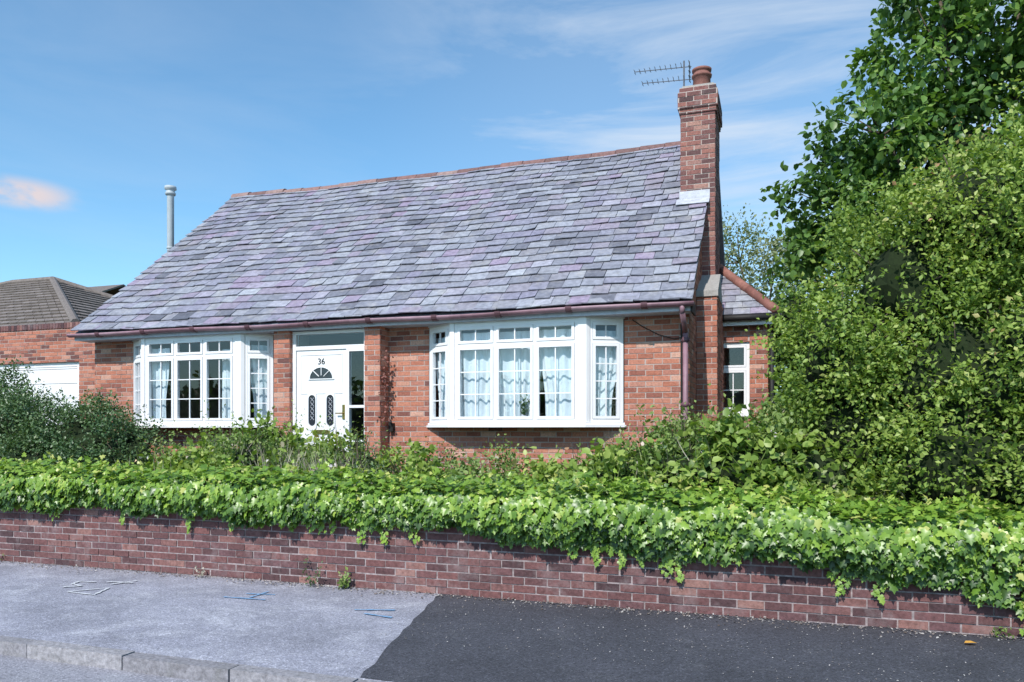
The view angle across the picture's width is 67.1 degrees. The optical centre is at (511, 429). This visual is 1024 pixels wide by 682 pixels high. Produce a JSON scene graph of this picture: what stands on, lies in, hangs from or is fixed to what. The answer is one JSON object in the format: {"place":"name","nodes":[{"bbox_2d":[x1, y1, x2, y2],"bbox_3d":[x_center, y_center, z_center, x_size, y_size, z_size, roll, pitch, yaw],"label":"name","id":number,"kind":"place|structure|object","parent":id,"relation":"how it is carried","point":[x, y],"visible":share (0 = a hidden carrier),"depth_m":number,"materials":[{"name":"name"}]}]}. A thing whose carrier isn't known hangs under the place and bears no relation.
{"place":"outdoors","nodes":[
{"label":"outdoors","id":0,"kind":"place"},
{"bbox_2d":[0,654,204,681],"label":"road","id":1,"kind":"structure","parent":0,"point":[17,669],"depth_m":5.38,"materials":[{"name":"grey asphalt"}]},
{"bbox_2d":[0,635,378,681],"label":"kerb","id":2,"kind":"structure","parent":1,"relation":"on","point":[146,663],"depth_m":5.38,"materials":[{"name":"concrete"}]},
{"bbox_2d":[164,185,176,251],"bbox_3d":[-7.189,-3.425,16.240,0.240,3.450,0.240,0,0,19],"label":"flue pipe","id":3,"kind":"object","parent":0,"point":[170,193],"visible":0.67,"depth_m":16.18,"materials":[{"name":"metal"}]},
{"bbox_2d":[0,561,435,681],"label":"pavement","id":4,"kind":"structure","parent":0,"point":[325,629],"depth_m":6.61,"materials":[{"name":"concrete"}]},
{"bbox_2d":[63,580,137,594],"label":"chalk marks","id":5,"kind":"object","parent":4,"relation":"on","point":[96,588],"visible":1,"depth_m":7.87,"materials":[{"name":"paint"}]},
{"bbox_2d":[224,591,393,617],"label":"spray marks","id":6,"kind":"object","parent":4,"relation":"on","point":[354,609],"visible":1,"depth_m":6.83},
{"bbox_2d":[2,554,1013,640],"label":"pavement weeds","id":7,"kind":"object","parent":4,"relation":"on","point":[344,583],"visible":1,"depth_m":7.75,"materials":[{"name":"green plant"}]},
{"bbox_2d":[0,506,1023,636],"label":"bricks","id":8,"kind":"object","parent":4,"relation":"on","point":[952,618],"visible":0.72,"depth_m":7.41,"materials":[{"name":"red brick"}]},
{"bbox_2d":[0,561,1023,639],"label":"wall debris","id":9,"kind":"object","parent":4,"relation":"on","point":[683,614],"depth_m":7.07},
{"bbox_2d":[361,594,1023,681],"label":"pavement patch","id":10,"kind":"object","parent":4,"relation":"on","point":[432,655],"visible":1,"depth_m":5.60,"materials":[{"name":"black asphalt"}]},
{"bbox_2d":[391,601,1019,681],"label":"scattered grit","id":11,"kind":"object","parent":10,"relation":"on","point":[701,639],"visible":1,"depth_m":5.73,"materials":[{"name":"grey gravel"}]},
{"bbox_2d":[0,0,1022,386],"label":"sky","id":12,"kind":"structure","parent":0,"point":[105,105],"materials":[{"name":"blue"}]},
{"bbox_2d":[519,392,529,414],"bbox_3d":[0.228,-0.346,10.681,0.313,0.361,0.140,0,0,19],"label":"window plant","id":13,"kind":"object","parent":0,"point":[523,409],"depth_m":10.71,"materials":[{"name":"green plant"}]},
{"bbox_2d":[870,472,909,514],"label":"garden ground","id":14,"kind":"structure","parent":0,"point":[885,496],"depth_m":12.23,"materials":[{"name":"soil"}]},
{"bbox_2d":[0,355,92,455],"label":"garden shrub","id":15,"kind":"object","parent":14,"relation":"on","point":[21,402],"visible":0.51,"depth_m":11.12,"materials":[{"name":"green plant"}]},
{"bbox_2d":[0,322,94,424],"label":"garage","id":16,"kind":"structure","parent":14,"relation":"on","point":[56,355],"depth_m":15.49,"materials":[{"name":"brick"}]},
{"bbox_2d":[0,362,78,424],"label":"garage door","id":17,"kind":"structure","parent":16,"relation":"in","point":[67,372],"depth_m":15.52,"materials":[{"name":"white plastic"}]},
{"bbox_2d":[0,387,174,490],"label":"garden shrub","id":18,"kind":"object","parent":14,"relation":"on","point":[95,435],"visible":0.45,"depth_m":10.51,"materials":[{"name":"green plant"}]},
{"bbox_2d":[89,284,125,294],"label":"neighbouring house","id":19,"kind":"structure","parent":14,"relation":"on","point":[112,289],"depth_m":46.17,"materials":[{"name":"grey tile"}]},
{"bbox_2d":[95,241,768,476],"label":"brick walls","id":20,"kind":"structure","parent":14,"relation":"on","point":[404,358],"depth_m":11.33,"materials":[{"name":"red brick"}]},
{"bbox_2d":[375,350,393,422],"bbox_3d":[-1.874,-0.634,11.409,0.196,1.076,0.306,0,0,19],"label":"dead creeper","id":21,"kind":"object","parent":20,"relation":"attached to","point":[385,376],"visible":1,"depth_m":11.40,"materials":[{"name":"plant"}]},
{"bbox_2d":[388,422,394,430],"bbox_3d":[-1.800,-0.050,11.520,0.070,0.140,0.080,0,0,19],"label":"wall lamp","id":22,"kind":"object","parent":20,"relation":"attached to","point":[391,426],"visible":0.96,"depth_m":11.49,"materials":[{"name":"black metal"}]},
{"bbox_2d":[75,149,724,333],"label":"roof deck","id":23,"kind":"structure","parent":20,"relation":"on","point":[721,250],"depth_m":11.52,"materials":[{"name":"wood"}]},
{"bbox_2d":[75,306,691,342],"bbox_3d":[-2.537,-1.570,11.653,10.290,0.110,0.370,0,0,19],"label":"fascia board","id":24,"kind":"object","parent":23,"relation":"attached to","point":[638,312],"visible":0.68,"depth_m":11.17,"materials":[{"name":"paint"}]},
{"bbox_2d":[94,302,647,336],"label":"brackets","id":25,"kind":"object","parent":24,"relation":"attached to","point":[434,318],"visible":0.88,"depth_m":11.16,"materials":[{"name":"brown plastic"}]},
{"bbox_2d":[66,301,693,337],"bbox_3d":[-2.619,-1.584,11.417,10.390,0.084,0.116,0,0,19],"label":"gutter","id":26,"kind":"object","parent":24,"relation":"attached to","point":[491,314],"visible":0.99,"depth_m":10.99,"materials":[{"name":"plastic"}]},
{"bbox_2d":[690,300,695,315],"bbox_3d":[2.343,-1.575,9.977,0.026,0.150,0.410,0,0,19],"label":"eave end cap","id":27,"kind":"object","parent":24,"relation":"attached to","point":[693,310],"visible":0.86,"depth_m":9.89,"materials":[{"name":"black plastic"}]},
{"bbox_2d":[70,145,706,330],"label":"slates","id":28,"kind":"object","parent":23,"relation":"on","point":[401,240],"visible":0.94,"depth_m":12.81,"materials":[{"name":"grey stone"}]},
{"bbox_2d":[231,141,680,196],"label":"ridge tiles","id":29,"kind":"object","parent":23,"relation":"on","point":[600,154],"visible":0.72,"depth_m":15.13,"materials":[{"name":"tile"}]},
{"bbox_2d":[95,83,767,474],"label":"mortar joints","id":30,"kind":"object","parent":20,"relation":"attached to","point":[213,391],"visible":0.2,"depth_m":11.58,"materials":[{"name":"grey concrete"}]},
{"bbox_2d":[132,316,749,451],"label":"window frames","id":31,"kind":"structure","parent":20,"relation":"attached to","point":[583,341],"depth_m":11.06,"materials":[{"name":"white plastic"}]},
{"bbox_2d":[297,349,345,444],"bbox_3d":[-2.900,-0.217,11.778,0.882,1.995,0.061,0,0,19],"label":"door leaf","id":32,"kind":"object","parent":31,"relation":"attached to","point":[322,390],"visible":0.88,"depth_m":11.77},
{"bbox_2d":[309,368,333,425],"bbox_3d":[-2.906,-0.504,11.763,0.444,0.892,0.001,0,0,19],"label":"door glazing","id":33,"kind":"structure","parent":32,"relation":"in","point":[322,376],"depth_m":11.76,"materials":[{"name":"clear glass"}]},
{"bbox_2d":[310,398,331,419],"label":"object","id":34,"kind":"object","parent":33,"relation":"attached to","point":[313,407],"depth_m":11.80,"materials":[{"name":"black glass"}]},
{"bbox_2d":[317,405,344,433],"bbox_3d":[-2.793,-0.158,11.694,0.560,0.445,0.060,0,0,19],"label":"door furniture","id":35,"kind":"object","parent":32,"relation":"attached to","point":[343,417],"depth_m":11.63,"materials":[{"name":"gold metal"}]},
{"bbox_2d":[151,329,615,420],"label":"curtains","id":36,"kind":"object","parent":31,"relation":"attached to","point":[563,377],"visible":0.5,"depth_m":10.87,"materials":[{"name":"fabric"}]},
{"bbox_2d":[151,319,743,452],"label":"rooms","id":37,"kind":"object","parent":20,"relation":"attached to","point":[734,356],"visible":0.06,"depth_m":13.69,"materials":[{"name":"paint"}]},
{"bbox_2d":[632,319,681,418],"bbox_3d":[1.927,-0.192,10.252,0.670,2.584,0.032,0,0,19],"label":"cable","id":38,"kind":"object","parent":20,"relation":"attached to","point":[680,337],"visible":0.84,"depth_m":10.13,"materials":[{"name":"black plastic"}]},
{"bbox_2d":[679,305,689,426],"bbox_3d":[2.216,-0.246,9.945,0.120,2.692,0.444,0,0,19],"label":"downpipe","id":39,"kind":"object","parent":20,"relation":"attached to","point":[685,339],"visible":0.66,"depth_m":10.07,"materials":[{"name":"plastic"}]},
{"bbox_2d":[677,84,721,274],"bbox_3d":[3.016,-3.500,12.342,0.612,3.591,0.998,0,0,19],"label":"chimney stack","id":40,"kind":"object","parent":20,"relation":"on","point":[715,148],"visible":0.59,"depth_m":11.90,"materials":[{"name":"red brick"}]},
{"bbox_2d":[676,189,709,204],"bbox_3d":[2.925,-3.929,12.286,0.500,0.952,1.066,0,0,19],"label":"lead flashing","id":41,"kind":"object","parent":40,"relation":"attached to","point":[694,196],"visible":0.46,"depth_m":11.89,"materials":[{"name":"grey metal"}]},
{"bbox_2d":[692,65,711,84],"bbox_3d":[3.027,-5.530,12.306,0.320,0.440,0.320,0,0,19],"label":"chimney pot","id":42,"kind":"object","parent":40,"relation":"on","point":[702,74],"visible":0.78,"depth_m":12.19,"materials":[{"name":"orange ceramic"}]},
{"bbox_2d":[682,82,722,305],"bbox_3d":[2.924,-3.623,11.871,0.610,3.445,1.810,0,0,19],"label":"chimney concrete","id":43,"kind":"object","parent":20,"relation":"on","point":[709,285],"visible":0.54,"depth_m":11.29,"materials":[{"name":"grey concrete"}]},
{"bbox_2d":[634,60,690,85],"bbox_3d":[2.498,-5.430,12.786,0.934,1.260,0.300,0,0,19],"label":"tv aerial","id":44,"kind":"object","parent":43,"relation":"attached to","point":[684,67],"visible":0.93,"depth_m":12.73,"materials":[{"name":"metal"}]},
{"bbox_2d":[719,273,775,334],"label":"extension slates","id":45,"kind":"object","parent":20,"relation":"on","point":[736,300],"visible":0.46,"depth_m":12.13,"materials":[{"name":"grey stone"}]},
{"bbox_2d":[719,263,778,312],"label":"extension hip tiles","id":46,"kind":"object","parent":45,"relation":"on","point":[743,285],"visible":0.81,"depth_m":12.23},
{"bbox_2d":[723,319,774,325],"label":"extension fascia","id":47,"kind":"structure","parent":20,"relation":"attached to","point":[747,322],"depth_m":11.93,"materials":[{"name":"white plastic"}]},
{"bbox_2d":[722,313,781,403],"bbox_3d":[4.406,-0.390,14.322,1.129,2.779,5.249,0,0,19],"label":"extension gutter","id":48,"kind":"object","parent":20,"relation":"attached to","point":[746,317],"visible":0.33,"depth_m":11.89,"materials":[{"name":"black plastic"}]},
{"bbox_2d":[40,383,866,515],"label":"wild undergrowth","id":49,"kind":"object","parent":14,"relation":"on","point":[301,453],"visible":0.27,"depth_m":9.14,"materials":[{"name":"green plant"}]},
{"bbox_2d":[0,451,1023,635],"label":"ivy","id":50,"kind":"object","parent":14,"relation":"on","point":[357,499],"visible":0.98,"depth_m":6.87,"materials":[{"name":"green plant"}]},
{"bbox_2d":[135,398,901,512],"bbox_3d":[-0.601,0.545,8.521,8.916,1.714,1.745,0,0,19],"label":"bramble bush","id":51,"kind":"object","parent":14,"relation":"on","point":[762,475],"visible":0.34,"depth_m":7.44,"materials":[{"name":"green plant"}]},
{"bbox_2d":[722,202,860,381],"bbox_3d":[7.858,-2.810,22.677,5.147,8.020,3.622,0,0,19],"label":"distant tree","id":52,"kind":"object","parent":14,"relation":"on","point":[756,250],"visible":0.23,"depth_m":22.30,"materials":[{"name":"green plant"}]},
{"bbox_2d":[740,255,962,494],"bbox_3d":[6.131,-1.147,12.643,4.558,5.107,8.576,0,0,19],"label":"back hedge","id":53,"kind":"object","parent":14,"relation":"on","point":[786,360],"visible":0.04,"depth_m":14.23,"materials":[{"name":"green plant"}]},
{"bbox_2d":[739,57,1023,519],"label":"hawthorn bush","id":54,"kind":"object","parent":14,"relation":"on","point":[951,424],"visible":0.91,"depth_m":7.12,"materials":[{"name":"green plant"}]},
{"bbox_2d":[759,0,1023,434],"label":"sycamore tree","id":55,"kind":"object","parent":14,"relation":"on","point":[917,113],"visible":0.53,"depth_m":11.32,"materials":[{"name":"green plant"}]},
{"label":"ground","id":56,"kind":"structure","parent":0,"visible":0},
{"bbox_2d":[0,508,1023,637],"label":"mortar","id":57,"kind":"object","parent":56,"relation":"on","point":[723,590],"visible":0.25,"depth_m":7.38,"materials":[{"name":"grey concrete"}]},
{"bbox_2d":[45,492,1001,529],"bbox_3d":[-5.269,0.800,9.206,32.015,0.107,0.242,0,0,19],"label":"coping","id":58,"kind":"object","parent":57,"relation":"on","point":[999,527],"visible":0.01,"depth_m":6.46,"materials":[{"name":"brick"}]},
{"bbox_3d":[-16.142,-2.595,26.731,14.020,0.190,10.020,0,0,19],"label":"fascia","id":59,"kind":"object","parent":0,"visible":0},
{"bbox_2d":[0,281,109,325],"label":"tiled roof","id":60,"kind":"structure","parent":59,"relation":"on","point":[30,303],"depth_m":23.44,"materials":[{"name":"brown tile"}]},
{"bbox_2d":[0,276,113,321],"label":"hip tiles","id":61,"kind":"object","parent":60,"relation":"attached to","point":[67,306],"visible":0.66,"depth_m":26.61,"materials":[{"name":"tile"}]}
]}

